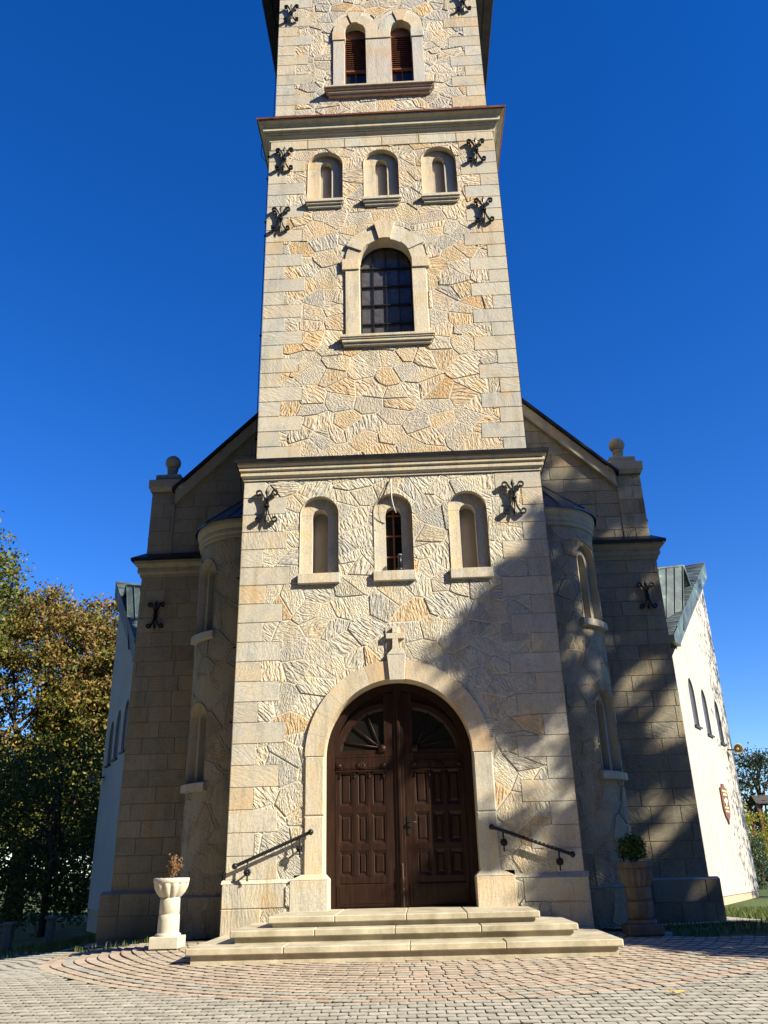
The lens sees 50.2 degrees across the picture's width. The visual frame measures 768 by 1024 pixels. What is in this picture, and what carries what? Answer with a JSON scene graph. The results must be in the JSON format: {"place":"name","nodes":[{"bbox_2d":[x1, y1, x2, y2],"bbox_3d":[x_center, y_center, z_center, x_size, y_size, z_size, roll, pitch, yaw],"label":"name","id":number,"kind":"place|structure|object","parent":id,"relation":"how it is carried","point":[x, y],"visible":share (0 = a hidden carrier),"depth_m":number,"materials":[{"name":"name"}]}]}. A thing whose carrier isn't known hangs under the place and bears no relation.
{"place":"outdoors","nodes":[
{"label":"outdoors","id":0,"kind":"place"},
{"bbox_2d":[0,931,767,1023],"bbox_3d":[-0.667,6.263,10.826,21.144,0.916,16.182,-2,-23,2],"label":"paving","id":1,"kind":"structure","parent":0,"point":[31,976],"depth_m":8.64,"materials":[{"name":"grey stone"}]},
{"bbox_2d":[148,877,189,949],"bbox_3d":[-3.137,5.854,11.991,0.520,0.926,0.520,-2,-23,2],"label":"stone urn","id":2,"kind":"object","parent":1,"relation":"on","point":[170,892],"visible":0.98,"depth_m":11.89,"materials":[{"name":"beige stone"}]},
{"bbox_2d":[166,854,183,877],"bbox_3d":[-3.129,5.286,12.238,0.218,0.348,0.266,-16,-27,31],"label":"dry plant","id":3,"kind":"object","parent":2,"relation":"on","point":[174,869],"visible":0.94,"depth_m":12.21,"materials":[{"name":"brown plant"}]},
{"bbox_2d":[18,959,762,1023],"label":"leaf litter","id":4,"kind":"object","parent":1,"relation":"on","point":[356,989],"visible":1,"depth_m":8.59,"materials":[{"name":"plant"}]},
{"bbox_2d":[616,861,664,935],"bbox_3d":[3.745,5.668,12.067,0.504,0.979,0.504,-2,-23,2],"label":"stone urn","id":5,"kind":"object","parent":1,"relation":"on","point":[636,878],"visible":1,"depth_m":11.94,"materials":[{"name":"beige stone"}]},
{"bbox_2d":[614,832,649,860],"bbox_3d":[3.730,5.061,12.327,0.510,0.494,0.479,-2,-23,2],"label":"box bush","id":6,"kind":"object","parent":5,"relation":"in","point":[633,848],"visible":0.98,"depth_m":12.24,"materials":[{"name":"green plant"}]},
{"bbox_2d":[665,990,685,992],"bbox_3d":[2.846,4.671,7.993,0.210,0.014,0.120,-2,-23,2],"label":"fallen leaf","id":7,"kind":"object","parent":1,"relation":"on","point":[677,991],"visible":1,"depth_m":7.98,"materials":[{"name":"yellow plant"}]},
{"bbox_2d":[0,865,767,986],"bbox_3d":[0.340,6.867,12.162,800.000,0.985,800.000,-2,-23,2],"label":"ground","id":8,"kind":"structure","parent":0,"point":[21,936],"depth_m":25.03,"materials":[{"name":"green plant"}]},
{"bbox_2d":[1,922,17,952],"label":"fence pillar","id":9,"kind":"structure","parent":8,"relation":"on","point":[8,934],"depth_m":19.17,"materials":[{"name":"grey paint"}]},
{"bbox_2d":[0,511,54,655],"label":"maple tree","id":10,"kind":"object","parent":8,"relation":"on","point":[7,590],"visible":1,"depth_m":37.32,"materials":[{"name":"green plant"}]},
{"bbox_2d":[44,916,58,944],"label":"fence pillar","id":11,"kind":"structure","parent":8,"relation":"on","point":[50,928],"depth_m":20.98,"materials":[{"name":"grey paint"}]},
{"bbox_2d":[0,714,105,936],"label":"undergrowth tree","id":12,"kind":"object","parent":8,"relation":"on","point":[35,786],"visible":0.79,"depth_m":29.06,"materials":[{"name":"green plant"}]},
{"bbox_2d":[0,626,115,924],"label":"hornbeam tree","id":13,"kind":"object","parent":8,"relation":"on","point":[62,722],"visible":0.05,"depth_m":37.35,"materials":[{"name":"green plant"}]},
{"bbox_2d":[0,578,118,923],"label":"hornbeam tree","id":14,"kind":"object","parent":8,"relation":"on","point":[51,651],"visible":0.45,"depth_m":37.99,"materials":[{"name":"green plant"}]},
{"bbox_2d":[86,581,140,932],"bbox_3d":[-7.113,6.925,26.168,5.678,11.628,9.234,-2,-23,2],"label":"church annex","id":15,"kind":"object","parent":8,"relation":"on","point":[127,596],"visible":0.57,"depth_m":26.03,"materials":[{"name":"white paint"}]},
{"bbox_2d":[88,772,103,781],"bbox_3d":[-9.362,8.646,26.737,0.350,0.330,0.441,-11,-25,22],"label":"horn loudspeaker","id":16,"kind":"object","parent":15,"relation":"attached to","point":[92,776],"visible":1,"depth_m":26.69,"materials":[{"name":"metal"}]},
{"bbox_2d":[104,724,113,767],"bbox_3d":[-8.916,7.570,26.794,0.170,1.460,0.800,10,-26,-26],"label":"window","id":17,"kind":"structure","parent":15,"relation":"in","point":[110,753],"depth_m":26.88,"materials":[{"name":"grey glass"}]},
{"bbox_2d":[110,712,120,761],"bbox_3d":[-8.448,7.069,26.026,0.170,1.590,0.800,10,-26,-26],"label":"window","id":18,"kind":"structure","parent":15,"relation":"in","point":[118,731],"depth_m":26.11,"materials":[{"name":"grey glass"}]},
{"bbox_2d":[118,702,128,753],"bbox_3d":[-7.909,6.546,25.122,0.170,1.610,0.800,10,-26,-26],"label":"window","id":19,"kind":"structure","parent":15,"relation":"in","point":[126,721],"depth_m":25.23,"materials":[{"name":"grey glass"}]},
{"bbox_2d":[69,942,197,951],"bbox_3d":[-4.021,7.043,13.278,3.516,0.247,1.636,-11,-25,21],"label":"soil bed","id":20,"kind":"object","parent":8,"relation":"on","point":[98,948],"visible":0.25,"depth_m":13.50,"materials":[{"name":"brown soil"}]},
{"bbox_2d":[185,906,623,965],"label":"entrance steps","id":21,"kind":"structure","parent":8,"relation":"on","point":[413,933],"depth_m":10.78,"materials":[{"name":"stone"}]},
{"bbox_2d":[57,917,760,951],"bbox_3d":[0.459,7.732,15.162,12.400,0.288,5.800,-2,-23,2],"label":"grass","id":22,"kind":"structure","parent":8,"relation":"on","point":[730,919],"depth_m":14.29,"materials":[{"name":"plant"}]},
{"bbox_2d":[95,0,726,944],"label":"church","id":23,"kind":"structure","parent":8,"relation":"on","point":[495,650],"depth_m":15.28,"materials":[{"name":"stone"}]},
{"bbox_2d":[232,829,312,881],"bbox_3d":[-1.729,5.357,12.798,1.267,0.733,0.194,-2,-23,2],"label":"handrail","id":24,"kind":"object","parent":23,"relation":"attached to","point":[299,849],"visible":1,"depth_m":12.76,"materials":[{"name":"metal"}]},
{"bbox_2d":[324,9,433,98],"bbox_3d":[-0.137,-11.310,20.344,2.640,2.973,0.560,-2,-23,2],"label":"window","id":25,"kind":"structure","parent":23,"relation":"in","point":[375,58],"depth_m":20.31,"materials":[{"name":"stone"}]},
{"bbox_2d":[340,220,434,347],"bbox_3d":[0.043,-4.847,17.476,1.940,3.229,0.460,-2,-23,2],"label":"window","id":26,"kind":"structure","parent":23,"relation":"in","point":[384,267],"depth_m":17.51,"materials":[{"name":"stone"}]},
{"bbox_2d":[390,479,395,512],"bbox_3d":[0.158,-0.305,15.201,0.062,0.686,0.124,-22,-30,39],"label":"cable","id":27,"kind":"object","parent":23,"relation":"hanging from","point":[391,496],"visible":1,"depth_m":15.13,"materials":[{"name":"white paint"}]},
{"bbox_2d":[397,554,402,569],"bbox_3d":[0.284,0.911,14.691,0.100,0.315,0.095,-2,-23,2],"label":"spotlight","id":28,"kind":"object","parent":23,"relation":"on","point":[399,562],"visible":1,"depth_m":14.66,"materials":[{"name":"metal"}]},
{"bbox_2d":[327,684,477,908],"bbox_3d":[0.262,4.595,13.538,2.410,3.508,0.191,-2,-23,2],"label":"door","id":29,"kind":"structure","parent":23,"relation":"in","point":[401,828],"depth_m":13.44,"materials":[{"name":"brown wood"}]},
{"bbox_2d":[489,824,575,870],"bbox_3d":[2.291,5.183,12.692,1.297,0.700,0.194,-2,-23,2],"label":"handrail","id":30,"kind":"object","parent":23,"relation":"attached to","point":[559,860],"visible":1,"depth_m":12.66,"materials":[{"name":"metal"}]},
{"bbox_2d":[658,562,759,904],"bbox_3d":[7.319,6.601,26.910,6.123,12.152,9.965,-15,-27,29],"label":"church annex","id":31,"kind":"object","parent":8,"relation":"on","point":[728,856],"visible":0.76,"depth_m":25.79,"materials":[{"name":"white paint"}]},
{"bbox_2d":[688,680,702,728],"bbox_3d":[9.366,5.779,24.864,0.170,1.510,0.800,-15,-27,29],"label":"window","id":32,"kind":"structure","parent":31,"relation":"in","point":[690,690],"depth_m":24.93,"materials":[{"name":"grey glass"}]},
{"bbox_2d":[701,692,714,737],"bbox_3d":[10.233,6.384,26.095,0.170,1.490,0.800,-15,-27,29],"label":"window","id":33,"kind":"structure","parent":31,"relation":"in","point":[703,703],"depth_m":26.16,"materials":[{"name":"grey glass"}]},
{"bbox_2d":[714,703,727,745],"bbox_3d":[11.213,7.058,27.489,0.170,1.470,0.800,-15,-27,29],"label":"window","id":34,"kind":"structure","parent":31,"relation":"in","point":[719,730],"depth_m":27.57,"materials":[{"name":"grey glass"}]},
{"bbox_2d":[719,784,729,824],"bbox_3d":[10.530,9.000,25.273,0.062,1.183,0.931,-15,-27,29],"label":"plaque","id":35,"kind":"object","parent":31,"relation":"attached to","point":[724,799],"visible":1,"depth_m":25.15,"materials":[{"name":"brown wood"}]},
{"bbox_2d":[727,744,742,753],"bbox_3d":[11.753,7.958,27.500,0.350,0.330,0.441,7,-25,-19],"label":"horn loudspeaker","id":36,"kind":"object","parent":31,"relation":"attached to","point":[738,748],"visible":1,"depth_m":27.46,"materials":[{"name":"metal"}]},
{"bbox_2d":[733,742,767,881],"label":"tree","id":37,"kind":"object","parent":8,"relation":"on","point":[752,764],"visible":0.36,"depth_m":42.21,"materials":[{"name":"green plant"}]},
{"bbox_2d":[743,802,767,880],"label":"shrub","id":38,"kind":"object","parent":8,"relation":"on","point":[764,834],"visible":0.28,"depth_m":37.19,"materials":[{"name":"green plant"}]},
{"bbox_2d":[746,795,767,878],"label":"garden shelter","id":39,"kind":"object","parent":8,"relation":"on","point":[758,800],"visible":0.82,"depth_m":40.65,"materials":[{"name":"wood"}]},
{"bbox_2d":[748,834,767,888],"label":"juniper shrub","id":40,"kind":"object","parent":8,"relation":"on","point":[760,861],"visible":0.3,"depth_m":32.73,"materials":[{"name":"green plant"}]},
{"bbox_2d":[0,0,767,874],"label":"sky","id":41,"kind":"structure","parent":0,"point":[633,170],"materials":[{"name":"blue"}]}
]}

